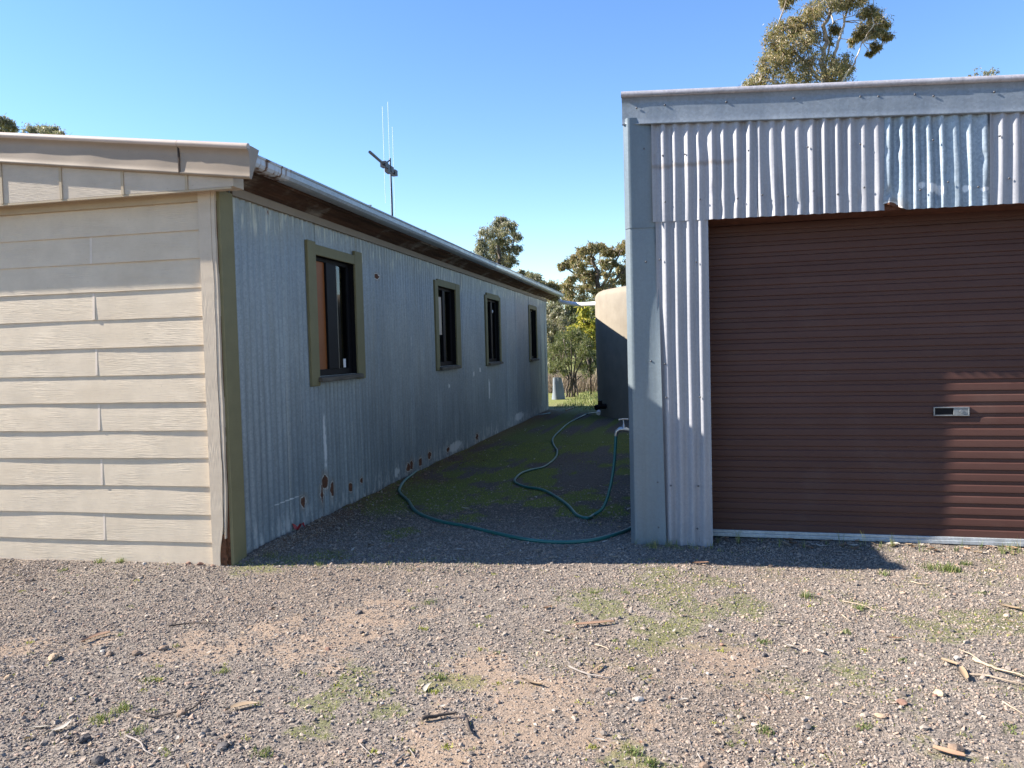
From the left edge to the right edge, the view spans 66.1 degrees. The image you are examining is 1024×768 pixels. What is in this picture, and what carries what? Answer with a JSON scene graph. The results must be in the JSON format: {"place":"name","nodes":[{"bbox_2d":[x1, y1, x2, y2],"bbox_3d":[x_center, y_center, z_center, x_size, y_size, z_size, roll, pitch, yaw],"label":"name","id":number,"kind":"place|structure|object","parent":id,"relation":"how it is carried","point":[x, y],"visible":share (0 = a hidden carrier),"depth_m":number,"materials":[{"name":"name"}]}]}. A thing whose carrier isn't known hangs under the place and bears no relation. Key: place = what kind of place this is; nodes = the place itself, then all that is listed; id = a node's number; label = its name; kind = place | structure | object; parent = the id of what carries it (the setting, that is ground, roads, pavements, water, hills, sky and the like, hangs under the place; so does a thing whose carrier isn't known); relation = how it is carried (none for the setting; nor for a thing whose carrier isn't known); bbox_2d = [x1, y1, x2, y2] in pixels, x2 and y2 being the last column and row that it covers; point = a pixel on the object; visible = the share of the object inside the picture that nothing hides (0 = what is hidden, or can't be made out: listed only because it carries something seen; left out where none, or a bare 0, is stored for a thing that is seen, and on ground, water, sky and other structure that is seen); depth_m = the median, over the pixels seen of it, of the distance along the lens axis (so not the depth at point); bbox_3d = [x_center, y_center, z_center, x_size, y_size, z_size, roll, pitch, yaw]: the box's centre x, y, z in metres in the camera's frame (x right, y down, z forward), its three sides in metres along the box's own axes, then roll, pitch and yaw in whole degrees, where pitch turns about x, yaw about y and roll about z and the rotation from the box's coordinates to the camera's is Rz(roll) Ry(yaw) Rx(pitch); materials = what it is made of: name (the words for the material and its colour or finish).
{"place":"outdoors","nodes":[
{"label":"outdoors","id":0,"kind":"place"},
{"bbox_2d":[236,389,597,572],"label":"grass","id":1,"kind":"structure","parent":0,"point":[592,403],"depth_m":17.98,"materials":[{"name":"green plant"}]},
{"bbox_2d":[0,355,1023,767],"bbox_3d":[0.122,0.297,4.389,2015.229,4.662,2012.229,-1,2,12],"label":"ground","id":2,"kind":"structure","parent":0,"point":[584,433],"depth_m":3.49,"materials":[{"name":"grey gravel"}]},
{"bbox_2d":[4,674,13,679],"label":"rock","id":3,"kind":"object","parent":2,"relation":"on","point":[9,677],"visible":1,"depth_m":3.28,"materials":[{"name":"beige stone"}]},
{"bbox_2d":[0,115,19,132],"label":"gum tree","id":4,"kind":"object","parent":2,"relation":"on","point":[7,124],"visible":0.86,"depth_m":39.50,"materials":[{"name":"green plant"}]},
{"bbox_2d":[17,122,66,134],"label":"gum tree","id":5,"kind":"object","parent":2,"relation":"on","point":[43,129],"visible":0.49,"depth_m":45.55,"materials":[{"name":"green plant"}]},
{"bbox_2d":[48,653,58,660],"bbox_3d":[-2.043,1.218,3.508,0.041,0.035,0.053,-10,-5,-13],"label":"rock","id":6,"kind":"object","parent":2,"relation":"on","point":[53,656],"visible":1,"depth_m":3.49,"materials":[{"name":"beige stone"}]},
{"bbox_2d":[47,717,72,730],"bbox_3d":[-1.609,1.221,2.813,0.027,0.015,0.090,-4,6,34],"label":"dry leaf","id":7,"kind":"object","parent":2,"relation":"on","point":[63,725],"visible":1,"depth_m":2.82,"materials":[{"name":"white plant"}]},
{"bbox_2d":[79,734,91,743],"bbox_3d":[-1.482,1.229,2.724,0.034,0.028,0.054,-1,3,21],"label":"rock","id":8,"kind":"object","parent":2,"relation":"on","point":[84,738],"visible":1,"depth_m":2.71,"materials":[{"name":"grey stone"}]},
{"bbox_2d":[81,631,110,640],"bbox_3d":[-1.986,1.200,3.753,0.046,0.010,0.136,0,3,38],"label":"bark strip","id":9,"kind":"object","parent":2,"relation":"on","point":[94,635],"visible":1,"depth_m":3.76,"materials":[{"name":"beige wood"}]},
{"bbox_2d":[91,755,105,764],"bbox_3d":[-1.343,1.224,2.561,0.041,0.034,0.043,6,6,41],"label":"rock","id":10,"kind":"object","parent":2,"relation":"on","point":[97,759],"visible":1,"depth_m":2.55,"materials":[{"name":"grey stone"}]},
{"bbox_2d":[94,557,104,563],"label":"grass tuft","id":11,"kind":"object","parent":2,"relation":"on","point":[100,561],"visible":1,"depth_m":5.15,"materials":[{"name":"green plant"}]},
{"bbox_2d":[85,711,113,726],"bbox_3d":[-1.494,1.217,2.861,0.099,0.033,0.118,-2,2,-11],"label":"grass tuft","id":12,"kind":"object","parent":2,"relation":"on","point":[99,718],"visible":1,"depth_m":2.86,"materials":[{"name":"green plant"}]},
{"bbox_2d":[106,651,113,656],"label":"rock","id":13,"kind":"object","parent":2,"relation":"on","point":[109,653],"visible":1,"depth_m":3.53,"materials":[{"name":"beige stone"}]},
{"bbox_2d":[115,558,124,562],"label":"grass tuft","id":14,"kind":"object","parent":2,"relation":"on","point":[120,561],"visible":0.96,"depth_m":5.12,"materials":[{"name":"green plant"}]},
{"bbox_2d":[109,700,132,713],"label":"grass tuft","id":15,"kind":"object","parent":2,"relation":"on","point":[121,707],"visible":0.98,"depth_m":2.96,"materials":[{"name":"green plant"}]},
{"bbox_2d":[120,722,151,735],"bbox_3d":[-1.311,1.216,2.763,0.082,0.024,0.111,0,3,37],"label":"grass tuft","id":16,"kind":"object","parent":2,"relation":"on","point":[138,727],"visible":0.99,"depth_m":2.77,"materials":[{"name":"green plant"}]},
{"bbox_2d":[132,650,141,655],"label":"rock","id":17,"kind":"object","parent":2,"relation":"on","point":[136,652],"visible":1,"depth_m":3.51,"materials":[{"name":"beige stone"}]},
{"bbox_2d":[124,734,161,755],"bbox_3d":[-1.250,1.211,2.659,0.198,0.022,0.135,-1,2,12],"label":"stick","id":18,"kind":"object","parent":2,"relation":"on","point":[137,740],"visible":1,"depth_m":2.67,"materials":[{"name":"grey wood"}]},
{"bbox_2d":[139,675,159,685],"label":"grass tuft","id":19,"kind":"object","parent":2,"relation":"on","point":[148,678],"visible":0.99,"depth_m":3.23,"materials":[{"name":"green plant"}]},
{"bbox_2d":[158,645,168,650],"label":"rock","id":20,"kind":"object","parent":2,"relation":"on","point":[163,647],"visible":1,"depth_m":3.57,"materials":[{"name":"beige stone"}]},
{"bbox_2d":[138,696,210,716],"bbox_3d":[-1.252,1.205,2.934,0.254,0.024,0.122,-3,3,-28],"label":"stick","id":21,"kind":"object","parent":2,"relation":"on","point":[150,715],"visible":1,"depth_m":2.89,"materials":[{"name":"brown wood"}]},
{"bbox_2d":[176,710,187,716],"bbox_3d":[-1.207,1.206,2.882,0.042,0.026,0.031,-7,-6,-40],"label":"rock","id":22,"kind":"object","parent":2,"relation":"on","point":[181,712],"visible":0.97,"depth_m":2.87,"materials":[{"name":"brown stone"}]},
{"bbox_2d":[169,622,213,626],"bbox_3d":[-1.576,1.185,3.890,0.237,0.018,0.034,-1,2,2],"label":"stick","id":23,"kind":"object","parent":2,"relation":"on","point":[188,623],"visible":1,"depth_m":3.89,"materials":[{"name":"grey wood"}]},
{"bbox_2d":[212,665,229,674],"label":"grass tuft","id":24,"kind":"object","parent":2,"relation":"on","point":[223,669],"visible":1,"depth_m":3.30,"materials":[{"name":"green plant"}]},
{"bbox_2d":[217,742,228,748],"bbox_3d":[-0.966,1.207,2.627,0.042,0.018,0.038,-9,7,0],"label":"rock","id":25,"kind":"object","parent":2,"relation":"on","point":[222,744],"visible":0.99,"depth_m":2.62,"materials":[{"name":"grey stone"}]},
{"bbox_2d":[248,745,273,758],"bbox_3d":[-0.818,1.208,2.578,0.102,0.028,0.084,-1,2,12],"label":"grass tuft","id":26,"kind":"object","parent":2,"relation":"on","point":[265,755],"visible":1,"depth_m":2.58,"materials":[{"name":"green plant"}]},
{"bbox_2d":[0,132,563,565],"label":"weatherboard house","id":27,"kind":"structure","parent":2,"relation":"on","point":[222,353],"depth_m":5.22,"materials":[{"name":"beige metal"}]},
{"bbox_2d":[304,239,365,386],"bbox_3d":[-1.502,-0.578,6.587,0.197,1.150,1.065,-1,2,12],"label":"window","id":28,"kind":"structure","parent":27,"relation":"in","point":[321,262],"depth_m":6.57,"materials":[{"name":"black glass"}]},
{"bbox_2d":[368,107,397,215],"bbox_3d":[-1.361,-2.284,8.210,0.123,1.464,0.920,-1,2,11],"label":"tv aerial","id":29,"kind":"object","parent":27,"relation":"attached to","point":[388,168],"visible":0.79,"depth_m":8.45,"materials":[{"name":"metal"}]},
{"bbox_2d":[433,279,461,370],"bbox_3d":[-0.833,-0.721,9.734,0.197,1.087,1.069,-1,2,12],"label":"window","id":30,"kind":"structure","parent":27,"relation":"in","point":[447,316],"depth_m":10.01,"materials":[{"name":"black glass"}]},
{"bbox_2d":[484,292,503,365],"bbox_3d":[-0.332,-0.833,12.094,0.197,1.087,1.007,-1,2,12],"label":"window","id":31,"kind":"structure","parent":27,"relation":"in","point":[494,301],"depth_m":12.32,"materials":[{"name":"black glass"}]},
{"bbox_2d":[528,305,538,361],"bbox_3d":[0.366,-0.989,15.384,0.197,1.087,0.860,-1,2,12],"label":"window","id":32,"kind":"structure","parent":27,"relation":"in","point":[532,310],"depth_m":15.68,"materials":[{"name":"black glass"}]},
{"bbox_2d":[292,522,304,529],"bbox_3d":[-1.556,1.043,5.764,0.100,0.054,0.060,-1,2,12],"label":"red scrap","id":33,"kind":"object","parent":2,"relation":"on","point":[296,527],"visible":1,"depth_m":5.76,"materials":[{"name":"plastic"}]},
{"bbox_2d":[355,610,362,614],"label":"rock","id":34,"kind":"object","parent":2,"relation":"on","point":[357,612],"visible":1,"depth_m":3.98,"materials":[{"name":"grey stone"}]},
{"bbox_2d":[392,754,404,764],"bbox_3d":[-0.364,1.205,2.530,0.009,0.009,0.062,0,3,24],"label":"stick","id":35,"kind":"object","parent":2,"relation":"on","point":[395,761],"visible":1,"depth_m":2.52,"materials":[{"name":"grey wood"}]},
{"bbox_2d":[423,681,432,691],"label":"dry leaf","id":36,"kind":"object","parent":2,"relation":"on","point":[425,687],"visible":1,"depth_m":3.08,"materials":[{"name":"beige plant"}]},
{"bbox_2d":[432,673,445,680],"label":"grass tuft","id":37,"kind":"object","parent":2,"relation":"on","point":[440,676],"visible":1,"depth_m":3.17,"materials":[{"name":"green plant"}]},
{"bbox_2d":[422,711,456,720],"bbox_3d":[-0.259,1.182,2.810,0.129,0.018,0.016,-2,3,-20],"label":"stick","id":38,"kind":"object","parent":2,"relation":"on","point":[425,717],"visible":1,"depth_m":2.80,"materials":[{"name":"wood"}]},
{"bbox_2d":[465,717,472,733],"bbox_3d":[-0.150,1.190,2.733,0.012,0.015,0.129,-2,2,-10],"label":"stick","id":39,"kind":"object","parent":2,"relation":"on","point":[467,723],"visible":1,"depth_m":2.74,"materials":[{"name":"wood"}]},
{"bbox_2d":[473,214,524,268],"bbox_3d":[-0.581,-4.301,38.141,2.667,8.062,3.542,-1,2,12],"label":"gum tree","id":40,"kind":"object","parent":2,"relation":"on","point":[496,245],"visible":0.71,"depth_m":37.79,"materials":[{"name":"green plant"}]},
{"bbox_2d":[398,412,630,543],"bbox_3d":[-0.113,0.843,10.700,2.186,0.071,10.836,-2,2,-2],"label":"garden hose","id":41,"kind":"object","parent":2,"relation":"on","point":[595,539],"visible":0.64,"depth_m":5.57,"materials":[{"name":"green rubber"}]},
{"bbox_2d":[19,440,1023,767],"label":"moss","id":42,"kind":"object","parent":2,"relation":"on","point":[601,590],"visible":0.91,"depth_m":4.52,"materials":[{"name":"green plant"}]},
{"bbox_2d":[521,677,542,684],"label":"dry leaf","id":43,"kind":"object","parent":2,"relation":"on","point":[528,680],"visible":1,"depth_m":3.10,"materials":[{"name":"brown plant"}]},
{"bbox_2d":[517,269,546,292],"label":"gum tree","id":44,"kind":"object","parent":2,"relation":"on","point":[536,277],"visible":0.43,"depth_m":42.89,"materials":[{"name":"green plant"}]},
{"bbox_2d":[552,377,564,399],"bbox_3d":[1.206,0.127,20.783,0.362,0.600,0.314,-1,2,12],"label":"tree guard","id":45,"kind":"object","parent":2,"relation":"on","point":[558,391],"visible":0.97,"depth_m":20.71,"materials":[{"name":"white plastic"}]},
{"bbox_2d":[542,280,574,370],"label":"gum tree","id":46,"kind":"object","parent":2,"relation":"on","point":[554,285],"visible":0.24,"depth_m":43.05,"materials":[{"name":"green plant"}]},
{"bbox_2d":[546,300,574,370],"bbox_3d":[1.545,-1.534,28.906,1.656,3.234,2.367,-1,2,6],"label":"dense shrub","id":47,"kind":"object","parent":2,"relation":"on","point":[558,315],"visible":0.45,"depth_m":28.60,"materials":[{"name":"green plant"}]},
{"bbox_2d":[547,325,595,396],"bbox_3d":[1.592,-0.620,21.638,1.587,2.078,2.258,-1,2,12],"label":"tree","id":48,"kind":"object","parent":2,"relation":"on","point":[577,345],"visible":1,"depth_m":21.52,"materials":[{"name":"green plant"}]},
{"bbox_2d":[548,367,596,392],"bbox_3d":[1.373,-0.218,25.578,9.614,0.843,4.439,-1,2,12],"label":"dry scrub","id":49,"kind":"object","parent":2,"relation":"on","point":[584,385],"visible":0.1,"depth_m":24.20,"materials":[{"name":"beige plant"}]},
{"bbox_2d":[564,300,596,376],"bbox_3d":[3.128,-1.557,29.128,1.914,3.171,2.919,0,3,39],"label":"dense shrub","id":50,"kind":"object","parent":2,"relation":"on","point":[573,316],"visible":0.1,"depth_m":28.66,"materials":[{"name":"green plant"}]},
{"bbox_2d":[565,306,596,388],"bbox_3d":[2.342,-1.144,24.470,1.580,2.774,1.331,-2,2,-15],"label":"wattle bush","id":51,"kind":"object","parent":2,"relation":"on","point":[586,324],"visible":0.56,"depth_m":24.32,"materials":[{"name":"yellow plant"}]},
{"bbox_2d":[568,665,609,678],"bbox_3d":[0.303,1.159,3.162,0.203,0.014,0.030,1,3,41],"label":"stick","id":52,"kind":"object","parent":2,"relation":"on","point":[571,667],"visible":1,"depth_m":3.15,"materials":[{"name":"beige wood"}]},
{"bbox_2d":[555,239,625,331],"bbox_3d":[4.583,-3.499,36.050,5.084,6.410,4.909,-1,2,12],"label":"gum tree","id":53,"kind":"object","parent":2,"relation":"on","point":[579,267],"visible":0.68,"depth_m":35.67,"materials":[{"name":"green plant"}]},
{"bbox_2d":[590,356,591,395],"bbox_3d":[2.164,-0.202,21.599,0.040,1.200,0.033,-1,2,12],"label":"fence picket","id":54,"kind":"object","parent":2,"relation":"on","point":[590,379],"visible":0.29,"depth_m":21.59,"materials":[{"name":"wood"}]},
{"bbox_2d":[586,743,599,749],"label":"grass tuft","id":55,"kind":"object","parent":2,"relation":"on","point":[591,746],"visible":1,"depth_m":2.59,"materials":[{"name":"green plant"}]},
{"bbox_2d":[575,620,614,624],"bbox_3d":[0.393,1.127,3.716,0.194,0.011,0.028,-2,2,-13],"label":"bark strip","id":56,"kind":"object","parent":2,"relation":"on","point":[592,622],"visible":1,"depth_m":3.72,"materials":[{"name":"beige wood"}]},
{"bbox_2d":[592,662,602,669],"bbox_3d":[0.350,1.154,3.219,0.018,0.006,0.078,0,3,37],"label":"bark strip","id":57,"kind":"object","parent":2,"relation":"on","point":[597,665],"visible":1,"depth_m":3.22,"materials":[{"name":"beige plant"}]},
{"bbox_2d":[605,687,612,693],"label":"rock","id":58,"kind":"object","parent":2,"relation":"on","point":[607,689],"visible":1,"depth_m":3.00,"materials":[{"name":"grey stone"}]},
{"bbox_2d":[594,286,628,419],"bbox_3d":[3.667,-0.742,15.520,4.000,2.670,4.000,-1,2,12],"label":"water tank","id":59,"kind":"object","parent":2,"relation":"on","point":[611,344],"visible":0.21,"depth_m":14.67,"materials":[{"name":"plastic"}]},
{"bbox_2d":[558,299,594,306],"bbox_3d":[1.498,-1.758,16.907,0.135,0.225,1.411,-3,3,-39],"label":"overflow pipe","id":60,"kind":"object","parent":59,"relation":"attached to","point":[571,303],"visible":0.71,"depth_m":17.02,"materials":[{"name":"white plastic"}]},
{"bbox_2d":[621,743,645,756],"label":"grass tuft","id":61,"kind":"object","parent":2,"relation":"on","point":[633,751],"visible":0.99,"depth_m":2.55,"materials":[{"name":"green plant"}]},
{"bbox_2d":[635,696,644,701],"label":"rock","id":62,"kind":"object","parent":2,"relation":"on","point":[639,699],"visible":1,"depth_m":2.92,"materials":[{"name":"grey stone"}]},
{"bbox_2d":[644,756,659,767],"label":"grass tuft","id":63,"kind":"object","parent":2,"relation":"on","point":[649,762],"visible":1,"depth_m":2.48,"materials":[{"name":"green plant"}]},
{"bbox_2d":[699,761,709,767],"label":"rock","id":64,"kind":"object","parent":2,"relation":"on","point":[703,764],"visible":1,"depth_m":2.45,"materials":[{"name":"beige stone"}]},
{"bbox_2d":[756,637,771,644],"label":"grass tuft","id":65,"kind":"object","parent":2,"relation":"on","point":[758,639],"visible":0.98,"depth_m":3.45,"materials":[{"name":"green plant"}]},
{"bbox_2d":[755,723,774,736],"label":"grass tuft","id":66,"kind":"object","parent":2,"relation":"on","point":[767,729],"visible":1,"depth_m":2.67,"materials":[{"name":"green plant"}]},
{"bbox_2d":[799,590,814,598],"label":"grass tuft","id":67,"kind":"object","parent":2,"relation":"on","point":[804,595],"visible":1,"depth_m":4.04,"materials":[{"name":"green plant"}]},
{"bbox_2d":[805,724,810,729],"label":"rock","id":68,"kind":"object","parent":2,"relation":"on","point":[808,726],"visible":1,"depth_m":2.68,"materials":[{"name":"grey stone"}]},
{"bbox_2d":[741,0,896,85],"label":"gum tree","id":69,"kind":"object","parent":2,"relation":"on","point":[781,58],"visible":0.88,"depth_m":26.83,"materials":[{"name":"green plant"}]},
{"bbox_2d":[621,74,1023,547],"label":"iron shed","id":70,"kind":"structure","parent":2,"relation":"on","point":[825,306],"depth_m":5.06,"materials":[{"name":"grey metal"}]},
{"bbox_2d":[614,418,628,435],"bbox_3d":[0.951,0.342,6.211,0.296,0.144,0.060,-1,2,12],"label":"garden tap","id":71,"kind":"object","parent":70,"relation":"attached to","point":[623,428],"visible":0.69,"depth_m":6.22,"materials":[{"name":"silver metal"}]},
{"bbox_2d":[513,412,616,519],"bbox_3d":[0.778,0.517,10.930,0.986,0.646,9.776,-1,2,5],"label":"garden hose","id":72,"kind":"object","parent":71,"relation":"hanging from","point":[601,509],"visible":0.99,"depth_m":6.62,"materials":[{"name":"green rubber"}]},
{"bbox_2d":[708,209,1023,547],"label":"roller door","id":73,"kind":"structure","parent":70,"relation":"in","point":[867,373],"depth_m":5.09,"materials":[{"name":"brown metal"}]},
{"bbox_2d":[853,604,865,610],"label":"grass tuft","id":74,"kind":"object","parent":2,"relation":"on","point":[859,607],"visible":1,"depth_m":3.84,"materials":[{"name":"green plant"}]},
{"bbox_2d":[852,721,872,730],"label":"grass tuft","id":75,"kind":"object","parent":2,"relation":"on","point":[863,726],"visible":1,"depth_m":2.67,"materials":[{"name":"green plant"}]},
{"bbox_2d":[874,713,886,718],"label":"rock","id":76,"kind":"object","parent":2,"relation":"on","point":[880,716],"visible":1,"depth_m":2.73,"materials":[{"name":"beige stone"}]},
{"bbox_2d":[877,569,889,575],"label":"grass tuft","id":77,"kind":"object","parent":2,"relation":"on","point":[884,573],"visible":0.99,"depth_m":4.43,"materials":[{"name":"green plant"}]},
{"bbox_2d":[896,699,907,705],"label":"rock","id":78,"kind":"object","parent":2,"relation":"on","point":[902,702],"visible":1,"depth_m":2.82,"materials":[{"name":"stone"}]},
{"bbox_2d":[898,657,914,663],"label":"grass tuft","id":79,"kind":"object","parent":2,"relation":"on","point":[902,659],"visible":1,"depth_m":3.22,"materials":[{"name":"green plant"}]},
{"bbox_2d":[920,561,941,571],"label":"grass tuft","id":80,"kind":"object","parent":2,"relation":"on","point":[931,566],"visible":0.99,"depth_m":4.48,"materials":[{"name":"green plant"}]},
{"bbox_2d":[933,688,945,696],"bbox_3d":[1.581,1.142,2.906,0.037,0.028,0.046,10,-1,-28],"label":"rock","id":81,"kind":"object","parent":2,"relation":"on","point":[939,692],"visible":0.97,"depth_m":2.90,"materials":[{"name":"beige stone"}]},
{"bbox_2d":[939,658,957,664],"bbox_3d":[1.756,1.115,3.166,0.026,0.006,0.066,-3,3,-31],"label":"bark strip","id":82,"kind":"object","parent":2,"relation":"on","point":[949,661],"visible":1,"depth_m":3.17,"materials":[{"name":"beige plant"}]},
{"bbox_2d":[933,745,964,756],"bbox_3d":[1.367,1.153,2.466,0.093,0.010,0.032,0,3,34],"label":"bark strip","id":83,"kind":"object","parent":2,"relation":"on","point":[949,751],"visible":1,"depth_m":2.47,"materials":[{"name":"beige wood"}]},
{"bbox_2d":[936,560,963,572],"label":"grass tuft","id":84,"kind":"object","parent":2,"relation":"on","point":[949,567],"visible":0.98,"depth_m":4.43,"materials":[{"name":"green plant"}]},
{"bbox_2d":[947,744,964,752],"bbox_3d":[1.414,1.161,2.501,0.047,0.032,0.043,0,-2,-5],"label":"rock","id":85,"kind":"object","parent":2,"relation":"on","point":[958,747],"visible":0.72,"depth_m":2.49,"materials":[{"name":"beige stone"}]},
{"bbox_2d":[956,665,968,678],"bbox_3d":[1.753,1.120,3.062,0.030,0.011,0.104,-1,3,18],"label":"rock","id":86,"kind":"object","parent":2,"relation":"on","point":[962,671],"visible":1,"depth_m":3.06,"materials":[{"name":"beige stone"}]},
{"bbox_2d":[956,730,972,738],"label":"grass tuft","id":87,"kind":"object","parent":2,"relation":"on","point":[963,734],"visible":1,"depth_m":2.60,"materials":[{"name":"green plant"}]},
{"bbox_2d":[960,558,972,565],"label":"grass tuft","id":88,"kind":"object","parent":2,"relation":"on","point":[965,563],"visible":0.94,"depth_m":4.52,"materials":[{"name":"green plant"}]},
{"bbox_2d":[967,67,999,76],"bbox_3d":[20.608,-7.210,34.398,1.587,13.075,1.265,-2,2,-15],"label":"young tree","id":89,"kind":"object","parent":2,"relation":"on","point":[992,70],"visible":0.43,"depth_m":34.01,"materials":[{"name":"green plant"}]},
{"bbox_2d":[959,649,1023,676],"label":"stick","id":90,"kind":"object","parent":2,"relation":"on","point":[976,659],"visible":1,"depth_m":3.11,"materials":[{"name":"beige wood"}]},
{"bbox_2d":[968,668,1023,684],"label":"stick","id":91,"kind":"object","parent":2,"relation":"on","point":[973,674],"visible":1,"depth_m":3.02,"materials":[{"name":"beige wood"}]},
{"bbox_2d":[997,603,1021,608],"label":"dry leaf","id":92,"kind":"object","parent":2,"relation":"on","point":[1009,606],"visible":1,"depth_m":3.81,"materials":[{"name":"beige plant"}]},
{"bbox_2d":[1003,727,1015,734],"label":"grass tuft","id":93,"kind":"object","parent":2,"relation":"on","point":[1004,730],"visible":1,"depth_m":2.61,"materials":[{"name":"green plant"}]},
{"bbox_2d":[1002,722,1016,730],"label":"grass tuft","id":94,"kind":"object","parent":2,"relation":"on","point":[1015,726],"visible":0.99,"depth_m":2.64,"materials":[{"name":"green plant"}]},
{"bbox_2d":[1002,700,1023,714],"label":"stick","id":95,"kind":"object","parent":2,"relation":"on","point":[1012,707],"visible":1,"depth_m":2.78,"materials":[{"name":"beige wood"}]},
{"bbox_2d":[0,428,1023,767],"bbox_3d":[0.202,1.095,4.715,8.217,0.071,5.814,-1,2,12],"label":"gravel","id":96,"kind":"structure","parent":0,"point":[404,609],"depth_m":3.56,"materials":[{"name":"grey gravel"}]},
{"bbox_2d":[225,701,258,709],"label":"dry leaf","id":97,"kind":"object","parent":96,"relation":"on","point":[242,703],"visible":1,"depth_m":2.94,"materials":[{"name":"brown plant"}]},
{"bbox_2d":[0,0,1023,317],"label":"sky","id":98,"kind":"structure","parent":0,"point":[510,108],"materials":[{"name":"blue"}]}
]}

